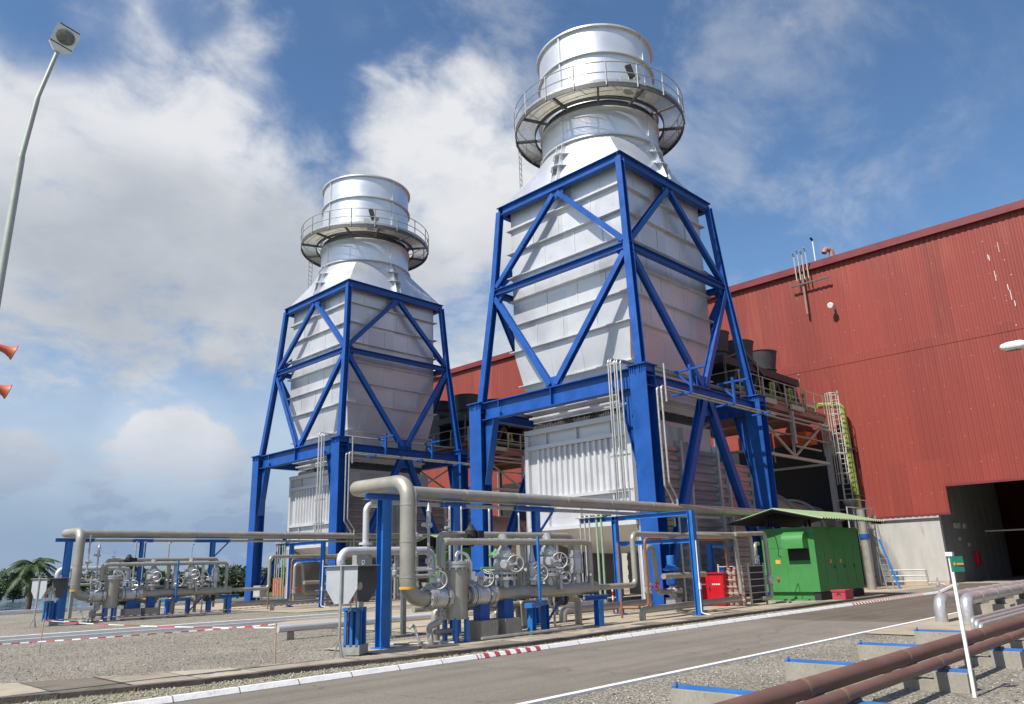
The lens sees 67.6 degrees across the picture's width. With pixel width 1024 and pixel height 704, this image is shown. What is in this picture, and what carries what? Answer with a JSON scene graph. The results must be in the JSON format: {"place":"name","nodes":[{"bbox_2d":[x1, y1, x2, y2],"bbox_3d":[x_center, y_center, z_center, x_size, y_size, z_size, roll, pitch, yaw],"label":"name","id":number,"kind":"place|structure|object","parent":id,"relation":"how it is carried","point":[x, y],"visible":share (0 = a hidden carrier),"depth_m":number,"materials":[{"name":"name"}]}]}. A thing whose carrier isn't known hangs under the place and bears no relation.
{"place":"outdoors","nodes":[
{"label":"outdoors","id":0,"kind":"place"},
{"bbox_2d":[0,590,92,610],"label":"lagoon","id":1,"kind":"structure","parent":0,"point":[10,605],"depth_m":65.96,"materials":[{"name":"liquid"}]},
{"bbox_2d":[0,594,882,696],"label":"paving","id":2,"kind":"structure","parent":0,"point":[21,688],"depth_m":13.21,"materials":[{"name":"grey concrete"}]},
{"bbox_2d":[0,583,1023,703],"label":"gravel yard","id":3,"kind":"structure","parent":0,"point":[15,625],"depth_m":16.53,"materials":[{"name":"grey gravel"}]},
{"bbox_2d":[29,575,67,627],"bbox_3d":[-18.804,10.078,30.994,0.803,1.980,1.308,-6,-16,14],"label":"instrument shelter","id":4,"kind":"object","parent":3,"relation":"on","point":[39,589],"visible":0.98,"depth_m":30.77,"materials":[{"name":"grey paint"}]},
{"bbox_2d":[40,600,58,625],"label":"blue steel pipe support","id":5,"kind":"object","parent":3,"relation":"on","point":[49,612],"visible":0.88,"depth_m":30.91,"materials":[{"name":"blue paint"}]},
{"bbox_2d":[55,538,95,623],"bbox_3d":[-18.878,9.751,32.707,0.400,3.468,1.550,-16,-21,42],"label":"pipe support","id":6,"kind":"object","parent":3,"relation":"on","point":[67,558],"visible":0.76,"depth_m":32.63,"materials":[{"name":"blue paint"}]},
{"bbox_2d":[55,542,135,619],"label":"pipes","id":7,"kind":"object","parent":3,"relation":"on","point":[92,568],"visible":0.4,"depth_m":35.46,"materials":[{"name":"metal"}]},
{"bbox_2d":[101,569,125,620],"bbox_3d":[-17.346,10.555,33.238,0.720,2.123,0.870,-16,-21,42],"label":"filter vessel","id":8,"kind":"object","parent":3,"relation":"on","point":[112,585],"visible":1,"depth_m":33.04,"materials":[{"name":"white paint"}]},
{"bbox_2d":[120,598,139,620],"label":"pipe block","id":9,"kind":"structure","parent":3,"relation":"on","point":[130,609],"depth_m":33.46,"materials":[{"name":"concrete"}]},
{"bbox_2d":[133,539,152,616],"bbox_3d":[-17.641,10.683,36.252,0.400,3.528,0.900,-16,-21,42],"label":"pipe support","id":10,"kind":"object","parent":3,"relation":"on","point":[141,551],"visible":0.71,"depth_m":36.40,"materials":[{"name":"blue paint"}]},
{"bbox_2d":[140,597,158,618],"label":"pipe block","id":11,"kind":"structure","parent":3,"relation":"on","point":[150,608],"depth_m":34.06,"materials":[{"name":"concrete"}]},
{"bbox_2d":[0,613,343,639],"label":"painted channel kerb","id":12,"kind":"structure","parent":3,"relation":"on","point":[149,628],"depth_m":26.49,"materials":[{"name":"white paint"}]},
{"bbox_2d":[161,560,203,616],"bbox_3d":[-15.245,10.922,35.445,0.432,2.450,2.359,-8,-17,22],"label":"support","id":13,"kind":"object","parent":3,"relation":"on","point":[187,605],"visible":0.94,"depth_m":35.00,"materials":[{"name":"blue paint"}]},
{"bbox_2d":[195,539,230,611],"bbox_3d":[-15.228,11.283,38.644,0.400,3.528,1.800,-16,-21,42],"label":"pipe support","id":14,"kind":"object","parent":3,"relation":"on","point":[212,542],"visible":0.82,"depth_m":38.85,"materials":[{"name":"blue paint"}]},
{"bbox_2d":[62,528,437,619],"bbox_3d":[-9.936,11.922,42.202,3.223,3.981,26.743,-16,-21,42],"label":"gas pipeline","id":15,"kind":"object","parent":3,"relation":"on","point":[141,594],"visible":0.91,"depth_m":35.64,"materials":[{"name":"metal"}]},
{"bbox_2d":[231,597,315,606],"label":"service pipe","id":16,"kind":"object","parent":3,"relation":"on","point":[247,603],"visible":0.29,"depth_m":40.05,"materials":[{"name":"metal"}]},
{"bbox_2d":[274,622,276,663],"bbox_3d":[-4.591,5.725,14.837,0.022,0.921,0.067,-7,-16,17],"label":"wooden stake","id":17,"kind":"object","parent":3,"relation":"on","point":[275,643],"visible":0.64,"depth_m":14.83,"materials":[{"name":"brown wood"}]},
{"bbox_2d":[0,624,274,644],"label":"barrier tape","id":18,"kind":"object","parent":17,"relation":"attached to","point":[134,635],"visible":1,"depth_m":14.38,"materials":[{"name":"plastic"}]},
{"bbox_2d":[324,560,377,658],"bbox_3d":[-3.450,5.511,16.504,0.803,1.980,1.309,-6,-16,14],"label":"instrument shelter","id":19,"kind":"object","parent":3,"relation":"on","point":[346,584],"visible":0.91,"depth_m":16.20,"materials":[{"name":"grey paint"}]},
{"bbox_2d":[342,607,367,654],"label":"blue steel pipe support","id":20,"kind":"object","parent":3,"relation":"on","point":[355,643],"visible":0.97,"depth_m":16.40,"materials":[{"name":"blue paint"}]},
{"bbox_2d":[143,588,629,612],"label":"tower slab","id":21,"kind":"structure","parent":3,"relation":"on","point":[298,608],"depth_m":41.21,"materials":[{"name":"concrete"}]},
{"bbox_2d":[277,540,325,607],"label":"portal frame","id":22,"kind":"object","parent":21,"relation":"on","point":[321,559],"visible":0.97,"depth_m":40.61,"materials":[{"name":"blue paint"}]},
{"bbox_2d":[273,542,292,598],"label":"hanging pipes","id":23,"kind":"object","parent":22,"relation":"hanging from","point":[282,566],"visible":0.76,"depth_m":42.88,"materials":[{"name":"metal"}]},
{"bbox_2d":[292,562,327,600],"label":"service pipe","id":24,"kind":"object","parent":22,"relation":"attached to","point":[303,590],"visible":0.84,"depth_m":40.59,"materials":[{"name":"grey metal"}]},
{"bbox_2d":[270,595,375,609],"bbox_3d":[-9.765,13.338,40.763,0.210,0.425,7.017,-15,-20,39],"label":"service pipe","id":25,"kind":"object","parent":21,"relation":"on","point":[296,602],"visible":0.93,"depth_m":39.34,"materials":[{"name":"metal"}]},
{"bbox_2d":[244,278,469,604],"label":"steel frame","id":26,"kind":"object","parent":21,"relation":"on","point":[338,447],"visible":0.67,"depth_m":51.62,"materials":[{"name":"blue paint"}]},
{"bbox_2d":[313,432,454,532],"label":"conduit bundle","id":27,"kind":"object","parent":26,"relation":"attached to","point":[381,439],"visible":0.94,"depth_m":46.49,"materials":[{"name":"grey metal"}]},
{"bbox_2d":[343,436,469,602],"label":"drop conduits","id":28,"kind":"object","parent":26,"relation":"attached to","point":[368,455],"visible":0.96,"depth_m":46.55,"materials":[{"name":"grey metal"}]},
{"bbox_2d":[284,174,470,598],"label":"exhaust stack","id":29,"kind":"object","parent":21,"relation":"on","point":[363,234],"visible":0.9,"depth_m":53.10,"materials":[{"name":"metal"}]},
{"bbox_2d":[417,535,518,581],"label":"green enclosure","id":30,"kind":"object","parent":21,"relation":"on","point":[423,541],"visible":0.12,"depth_m":47.21,"materials":[{"name":"metal"}]},
{"bbox_2d":[420,427,524,515],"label":"cooler deck","id":31,"kind":"structure","parent":21,"relation":"on","point":[506,458],"depth_m":60.28,"materials":[{"name":"metal"}]},
{"bbox_2d":[425,393,533,450],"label":"fan cooler","id":32,"kind":"object","parent":31,"relation":"on","point":[441,422],"visible":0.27,"depth_m":61.96,"materials":[{"name":"metal"}]},
{"bbox_2d":[493,515,528,585],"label":"exhaust diffuser","id":33,"kind":"object","parent":21,"relation":"on","point":[500,523],"visible":0.06,"depth_m":59.38,"materials":[{"name":"metal"}]},
{"bbox_2d":[336,501,438,635],"bbox_3d":[-3.378,5.960,21.131,0.770,3.555,3.757,-16,-21,42],"label":"pipe","id":34,"kind":"object","parent":3,"relation":"on","point":[365,552],"visible":0.59,"depth_m":20.81,"materials":[{"name":"metal"}]},
{"bbox_2d":[0,594,889,703],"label":"edging","id":35,"kind":"object","parent":3,"relation":"on","point":[144,687],"visible":0.62,"depth_m":13.88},
{"bbox_2d":[14,594,912,703],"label":"verge","id":36,"kind":"structure","parent":3,"relation":"on","point":[124,697],"depth_m":11.81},
{"bbox_2d":[0,22,80,305],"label":"street lamp","id":37,"kind":"object","parent":36,"relation":"on","point":[64,39],"visible":1,"depth_m":12.93,"materials":[{"name":"grey metal"}]},
{"bbox_2d":[326,619,653,653],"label":"skid slab","id":38,"kind":"structure","parent":3,"relation":"on","point":[588,624],"depth_m":19.73,"materials":[{"name":"concrete"}]},
{"bbox_2d":[363,493,419,648],"bbox_3d":[-2.850,5.119,18.058,0.400,3.468,1.550,-16,-21,42],"label":"pipe support","id":39,"kind":"object","parent":38,"relation":"on","point":[383,564],"visible":0.95,"depth_m":17.88,"materials":[{"name":"blue paint"}]},
{"bbox_2d":[368,624,453,645],"bbox_3d":[-2.444,6.599,17.883,2.175,0.475,0.596,0,-16,-5],"label":"drain pipe end","id":40,"kind":"object","parent":38,"relation":"on","point":[430,640],"visible":0.94,"depth_m":17.80,"materials":[{"name":"metal"}]},
{"bbox_2d":[441,551,474,643],"bbox_3d":[-1.318,5.923,18.590,0.720,2.123,0.870,-16,-21,42],"label":"filter vessel","id":41,"kind":"object","parent":38,"relation":"on","point":[459,575],"visible":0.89,"depth_m":18.35,"materials":[{"name":"silver metal"}]},
{"bbox_2d":[469,603,498,640],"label":"pipe block","id":42,"kind":"structure","parent":38,"relation":"on","point":[482,624],"depth_m":18.78,"materials":[{"name":"concrete"}]},
{"bbox_2d":[490,599,521,637],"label":"pipe block","id":43,"kind":"structure","parent":38,"relation":"on","point":[509,622],"depth_m":19.40,"materials":[{"name":"concrete"}]},
{"bbox_2d":[524,536,562,633],"bbox_3d":[0.782,6.290,20.797,0.432,2.450,2.359,-8,-17,22],"label":"support","id":44,"kind":"object","parent":38,"relation":"on","point":[531,614],"visible":0.91,"depth_m":20.33,"materials":[{"name":"blue paint"}]},
{"bbox_2d":[350,475,764,644],"bbox_3d":[6.091,7.290,27.553,3.223,3.981,26.743,-16,-21,42],"label":"gas pipeline","id":45,"kind":"object","parent":38,"relation":"on","point":[436,596],"visible":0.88,"depth_m":20.57,"materials":[{"name":"metal"}]},
{"bbox_2d":[687,532,754,564],"bbox_3d":[7.944,7.419,28.773,0.170,1.284,4.585,-16,-21,42],"label":"service pipe","id":46,"kind":"object","parent":45,"relation":"attached to","point":[751,549],"visible":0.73,"depth_m":30.11,"materials":[{"name":"grey metal"}]},
{"bbox_2d":[733,531,780,600],"bbox_3d":[9.712,8.368,29.974,0.507,2.656,2.859,-16,-21,42],"label":"service pipe","id":47,"kind":"object","parent":45,"relation":"attached to","point":[769,579],"visible":1,"depth_m":30.48,"materials":[{"name":"silver metal"}]},
{"bbox_2d":[582,594,609,625],"bbox_3d":[2.476,7.411,21.969,0.320,0.830,1.000,-16,-21,42],"label":"saddle stand","id":48,"kind":"object","parent":38,"relation":"on","point":[598,599],"visible":1,"depth_m":21.87,"materials":[{"name":"blue paint"}]},
{"bbox_2d":[112,583,957,703],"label":"kerb","id":49,"kind":"structure","parent":3,"relation":"on","point":[255,687],"depth_m":14.31,"materials":[{"name":"white concrete"}]},
{"bbox_2d":[273,585,894,632],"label":"plant slab","id":50,"kind":"structure","parent":3,"relation":"on","point":[421,625],"depth_m":27.83,"materials":[{"name":"concrete"}]},
{"bbox_2d":[277,610,514,639],"bbox_3d":[-3.079,8.394,23.865,0.200,0.400,9.300,-16,-21,42],"label":"ground line","id":51,"kind":"object","parent":50,"relation":"on","point":[290,629],"visible":0.41,"depth_m":21.66,"materials":[{"name":"metal"}]},
{"bbox_2d":[440,502,467,632],"bbox_3d":[-1.613,6.051,21.604,0.400,3.528,0.900,-16,-21,42],"label":"pipe support","id":52,"kind":"object","parent":50,"relation":"on","point":[455,516],"visible":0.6,"depth_m":21.89,"materials":[{"name":"blue paint"}]},
{"bbox_2d":[514,506,555,623],"bbox_3d":[0.799,6.651,23.995,0.400,3.528,1.800,-16,-21,42],"label":"pipe support","id":53,"kind":"object","parent":50,"relation":"on","point":[535,511],"visible":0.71,"depth_m":24.29,"materials":[{"name":"blue paint"}]},
{"bbox_2d":[466,150,780,609],"bbox_3d":[5.316,2.059,38.858,11.504,20.804,11.434,-16,-21,42],"label":"steel frame","id":54,"kind":"object","parent":50,"relation":"on","point":[641,381],"visible":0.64,"depth_m":36.59,"materials":[{"name":"blue paint"}]},
{"bbox_2d":[604,359,748,510],"bbox_3d":[8.557,3.994,34.535,2.772,6.410,10.834,-16,-21,42],"label":"conduit bundle","id":55,"kind":"object","parent":54,"relation":"attached to","point":[689,381],"visible":0.97,"depth_m":31.64,"materials":[{"name":"metal"}]},
{"bbox_2d":[656,363,775,601],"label":"drop conduits","id":56,"kind":"object","parent":54,"relation":"attached to","point":[688,393],"visible":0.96,"depth_m":31.17,"materials":[{"name":"metal"}]},
{"bbox_2d":[506,23,764,599],"bbox_3d":[6.349,-2.054,41.261,9.480,29.868,12.825,-16,-21,42],"label":"exhaust stack","id":57,"kind":"object","parent":50,"relation":"on","point":[600,95],"visible":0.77,"depth_m":38.05,"materials":[{"name":"metal"}]},
{"bbox_2d":[703,360,845,527],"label":"cooler deck","id":58,"kind":"structure","parent":50,"relation":"on","point":[787,410],"depth_m":48.10,"materials":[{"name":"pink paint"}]},
{"bbox_2d":[710,330,799,401],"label":"fan cooler","id":59,"kind":"object","parent":58,"relation":"on","point":[726,360],"visible":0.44,"depth_m":47.62,"materials":[{"name":"metal"}]},
{"bbox_2d":[824,391,876,585],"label":"caged ladder","id":60,"kind":"object","parent":58,"relation":"attached to","point":[841,434],"visible":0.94,"depth_m":49.22,"materials":[{"name":"grey metal"}]},
{"bbox_2d":[747,494,835,591],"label":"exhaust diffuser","id":61,"kind":"object","parent":50,"relation":"on","point":[783,503],"visible":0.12,"depth_m":48.16,"materials":[{"name":"metal"}]},
{"bbox_2d":[843,500,881,585],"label":"service walkway","id":62,"kind":"structure","parent":50,"relation":"on","point":[851,507],"depth_m":45.53,"materials":[{"name":"metal"}]},
{"bbox_2d":[559,599,652,621],"bbox_3d":[3.284,8.768,26.056,0.260,0.450,5.234,-15,-21,40],"label":"service pipe","id":63,"kind":"object","parent":3,"relation":"on","point":[565,611],"visible":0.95,"depth_m":25.71,"materials":[{"name":"grey metal"}]},
{"bbox_2d":[585,601,797,620],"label":"portal slab","id":64,"kind":"structure","parent":3,"relation":"on","point":[684,613],"depth_m":26.73,"materials":[{"name":"concrete"}]},
{"bbox_2d":[581,510,710,615],"bbox_3d":[4.570,7.434,26.870,5.316,3.378,0.392,-16,-21,42],"label":"portal frame","id":65,"kind":"object","parent":64,"relation":"on","point":[691,540],"visible":0.86,"depth_m":26.31,"materials":[{"name":"blue paint"}]},
{"bbox_2d":[575,514,610,602],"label":"hanging pipes","id":66,"kind":"object","parent":65,"relation":"hanging from","point":[596,516],"visible":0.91,"depth_m":28.28,"materials":[{"name":"metal"}]},
{"bbox_2d":[618,537,728,613],"bbox_3d":[6.075,7.967,27.575,1.000,2.450,6.400,-16,-21,42],"label":"service pipe","id":67,"kind":"object","parent":65,"relation":"attached to","point":[646,564],"visible":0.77,"depth_m":25.58,"materials":[{"name":"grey metal"}]},
{"bbox_2d":[643,544,682,605],"bbox_3d":[5.313,7.704,26.455,0.456,2.035,2.442,-14,-20,38],"label":"service pipe","id":68,"kind":"object","parent":64,"relation":"on","point":[668,591],"visible":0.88,"depth_m":26.02,"materials":[{"name":"silver metal"}]},
{"bbox_2d":[663,555,681,611],"bbox_3d":[5.782,8.364,27.660,0.600,1.950,0.647,-16,-21,42],"label":"pump","id":69,"kind":"object","parent":64,"relation":"on","point":[671,567],"visible":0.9,"depth_m":27.54,"materials":[{"name":"blue paint"}]},
{"bbox_2d":[639,596,742,620],"bbox_3d":[6.262,8.706,26.115,0.210,0.425,7.017,-15,-20,39],"label":"service pipe","id":70,"kind":"object","parent":64,"relation":"on","point":[644,610],"visible":0.98,"depth_m":25.26,"materials":[{"name":"grey metal"}]},
{"bbox_2d":[701,572,729,605],"bbox_3d":[8.020,9.426,30.468,1.340,1.240,0.660,-16,-21,42],"label":"red cabinet","id":71,"kind":"object","parent":64,"relation":"on","point":[714,585],"visible":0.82,"depth_m":30.14,"materials":[{"name":"metal"}]},
{"bbox_2d":[706,544,730,571],"bbox_3d":[8.630,9.146,31.550,1.419,2.370,0.267,12,-21,-40],"label":"blue post","id":72,"kind":"object","parent":64,"relation":"on","point":[710,557],"visible":0.52,"depth_m":31.35,"materials":[{"name":"metal"}]},
{"bbox_2d":[717,563,767,605],"bbox_3d":[9.145,9.206,30.327,1.348,1.580,1.318,-16,-21,42],"label":"cylinder rack","id":73,"kind":"object","parent":64,"relation":"on","point":[757,583],"visible":0.74,"depth_m":29.94,"materials":[{"name":"grey metal"}]},
{"bbox_2d":[727,508,884,602],"bbox_3d":[13.332,9.002,34.058,4.294,3.829,7.200,-16,-21,42],"label":"green enclosure","id":74,"kind":"object","parent":64,"relation":"on","point":[812,564],"visible":0.99,"depth_m":32.17,"materials":[{"name":"metal"}]},
{"bbox_2d":[517,612,957,703],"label":"flush kerb","id":75,"kind":"structure","parent":3,"relation":"on","point":[589,690],"depth_m":12.41,"materials":[{"name":"white paint"}]},
{"bbox_2d":[670,682,889,703],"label":"pipe sleeper","id":76,"kind":"object","parent":3,"relation":"on","point":[687,694],"visible":0.62,"depth_m":8.96,"materials":[{"name":"concrete"}]},
{"bbox_2d":[797,628,1023,703],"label":"ground pipe","id":77,"kind":"object","parent":76,"relation":"on","point":[846,695],"visible":1,"depth_m":8.95,"materials":[{"name":"brown metal"}]},
{"bbox_2d":[856,509,876,589],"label":"riser pipe","id":78,"kind":"object","parent":3,"relation":"on","point":[864,535],"visible":0.9,"depth_m":41.58,"materials":[{"name":"grey metal"}]},
{"bbox_2d":[784,656,977,693],"bbox_3d":[5.021,4.474,10.617,2.490,0.360,0.340,-16,-21,42],"label":"pipe sleeper","id":79,"kind":"object","parent":3,"relation":"on","point":[949,679],"visible":0.54,"depth_m":10.12,"materials":[{"name":"concrete"}]},
{"bbox_2d":[874,569,929,585],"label":"pipe rail","id":80,"kind":"object","parent":3,"relation":"on","point":[926,575],"visible":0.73,"depth_m":44.92,"materials":[{"name":"metal"}]},
{"bbox_2d":[864,584,951,594],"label":"pad ramp","id":81,"kind":"structure","parent":3,"relation":"on","point":[885,590],"depth_m":41.49,"materials":[{"name":"concrete"}]},
{"bbox_2d":[867,516,900,588],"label":"step ladder","id":82,"kind":"object","parent":81,"relation":"on","point":[888,564],"visible":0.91,"depth_m":41.79,"materials":[{"name":"metal"}]},
{"bbox_2d":[868,614,979,634],"bbox_3d":[11.289,6.841,19.278,2.100,0.001,7.100,-16,-21,42],"label":"stub pad","id":83,"kind":"object","parent":3,"relation":"on","point":[953,623],"visible":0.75,"depth_m":18.59,"materials":[{"name":"concrete"}]},
{"bbox_2d":[933,580,1023,621],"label":"insulated pipe","id":84,"kind":"object","parent":83,"relation":"on","point":[941,600],"visible":0.59,"depth_m":20.12,"materials":[{"name":"silver metal"}]},
{"bbox_2d":[960,583,1023,622],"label":"insulated pipe","id":85,"kind":"object","parent":83,"relation":"on","point":[968,600],"visible":0.9,"depth_m":20.46,"materials":[{"name":"silver metal"}]},
{"bbox_2d":[857,640,1023,668],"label":"pipe sleeper","id":86,"kind":"object","parent":3,"relation":"on","point":[1001,657],"visible":0.53,"depth_m":12.05,"materials":[{"name":"concrete"}]},
{"bbox_2d":[714,615,1023,703],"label":"ground pipe","id":87,"kind":"object","parent":86,"relation":"on","point":[799,690],"visible":1,"depth_m":9.06,"materials":[{"name":"brown metal"}]},
{"bbox_2d":[945,552,976,697],"bbox_3d":[5.670,3.428,9.595,0.161,1.780,0.206,1,-16,-9],"label":"sign post","id":88,"kind":"object","parent":3,"relation":"on","point":[956,563],"visible":0.96,"depth_m":9.68,"materials":[{"name":"white metal"}]},
{"bbox_2d":[914,627,1023,647],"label":"pipe sleeper","id":89,"kind":"object","parent":3,"relation":"on","point":[922,636],"visible":0.45,"depth_m":15.05,"materials":[{"name":"concrete"}]},
{"bbox_2d":[973,598,1014,613],"bbox_3d":[13.763,7.324,22.071,1.200,0.520,0.600,-16,-21,42],"label":"sleeper","id":90,"kind":"object","parent":3,"relation":"on","point":[983,608],"visible":0.45,"depth_m":21.83,"materials":[{"name":"concrete"}]},
{"bbox_2d":[970,604,1023,629],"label":"thin pipe","id":91,"kind":"object","parent":3,"relation":"on","point":[972,618],"visible":0.67,"depth_m":17.50,"materials":[{"name":"silver metal"}]},
{"bbox_2d":[978,610,1023,627],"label":"thin pipe","id":92,"kind":"object","parent":3,"relation":"on","point":[999,619],"visible":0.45,"depth_m":16.53,"materials":[{"name":"silver metal"}]},
{"bbox_2d":[0,0,1023,578],"label":"sky","id":93,"kind":"structure","parent":0,"point":[177,160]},
{"bbox_2d":[28,569,1023,605],"bbox_3d":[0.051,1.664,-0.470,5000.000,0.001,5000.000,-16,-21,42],"label":"ground","id":94,"kind":"structure","parent":0,"point":[1016,572],"depth_m":67.39,"materials":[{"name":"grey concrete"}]},
{"bbox_2d":[2,580,28,601],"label":"broadleaf tree","id":95,"kind":"object","parent":94,"relation":"on","point":[13,595],"visible":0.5,"depth_m":73.81,"materials":[{"name":"green plant"}]},
{"bbox_2d":[0,557,60,609],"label":"palm tree","id":96,"kind":"object","parent":94,"relation":"on","point":[34,567],"visible":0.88,"depth_m":45.15,"materials":[{"name":"green plant"}]},
{"bbox_2d":[0,596,283,614],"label":"boundary kerb","id":97,"kind":"structure","parent":94,"relation":"on","point":[12,612],"depth_m":46.22,"materials":[{"name":"white paint"}]},
{"bbox_2d":[0,563,285,592],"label":"treeline","id":98,"kind":"object","parent":94,"relation":"on","point":[232,569],"visible":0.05,"depth_m":159.52,"materials":[{"name":"green plant"}]},
{"bbox_2d":[217,570,261,598],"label":"broadleaf tree","id":99,"kind":"object","parent":94,"relation":"on","point":[236,581],"visible":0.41,"depth_m":57.83,"materials":[{"name":"green plant"}]},
{"bbox_2d":[420,199,1023,584],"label":"turbine hall","id":100,"kind":"structure","parent":94,"relation":"on","point":[911,362],"depth_m":49.27,"materials":[{"name":"red paint"}]},
{"bbox_2d":[791,247,828,314],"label":"vent pipe rack","id":101,"kind":"object","parent":100,"relation":"attached to","point":[803,286],"visible":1,"depth_m":54.64,"materials":[{"name":"grey metal"}]},
{"bbox_2d":[816,402,871,543],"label":"lime pipe","id":102,"kind":"object","parent":100,"relation":"attached to","point":[854,481],"visible":0.63,"depth_m":49.93,"materials":[{"name":"metal"}]},
{"bbox_2d":[170,584,1013,703],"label":"road","id":103,"kind":"structure","parent":0,"point":[519,678],"depth_m":13.70,"materials":[{"name":"grey asphalt"}]},
{"bbox_2d":[951,575,1023,583],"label":"hall floor","id":104,"kind":"structure","parent":0,"point":[1006,579],"depth_m":48.31,"materials":[{"name":"concrete"}]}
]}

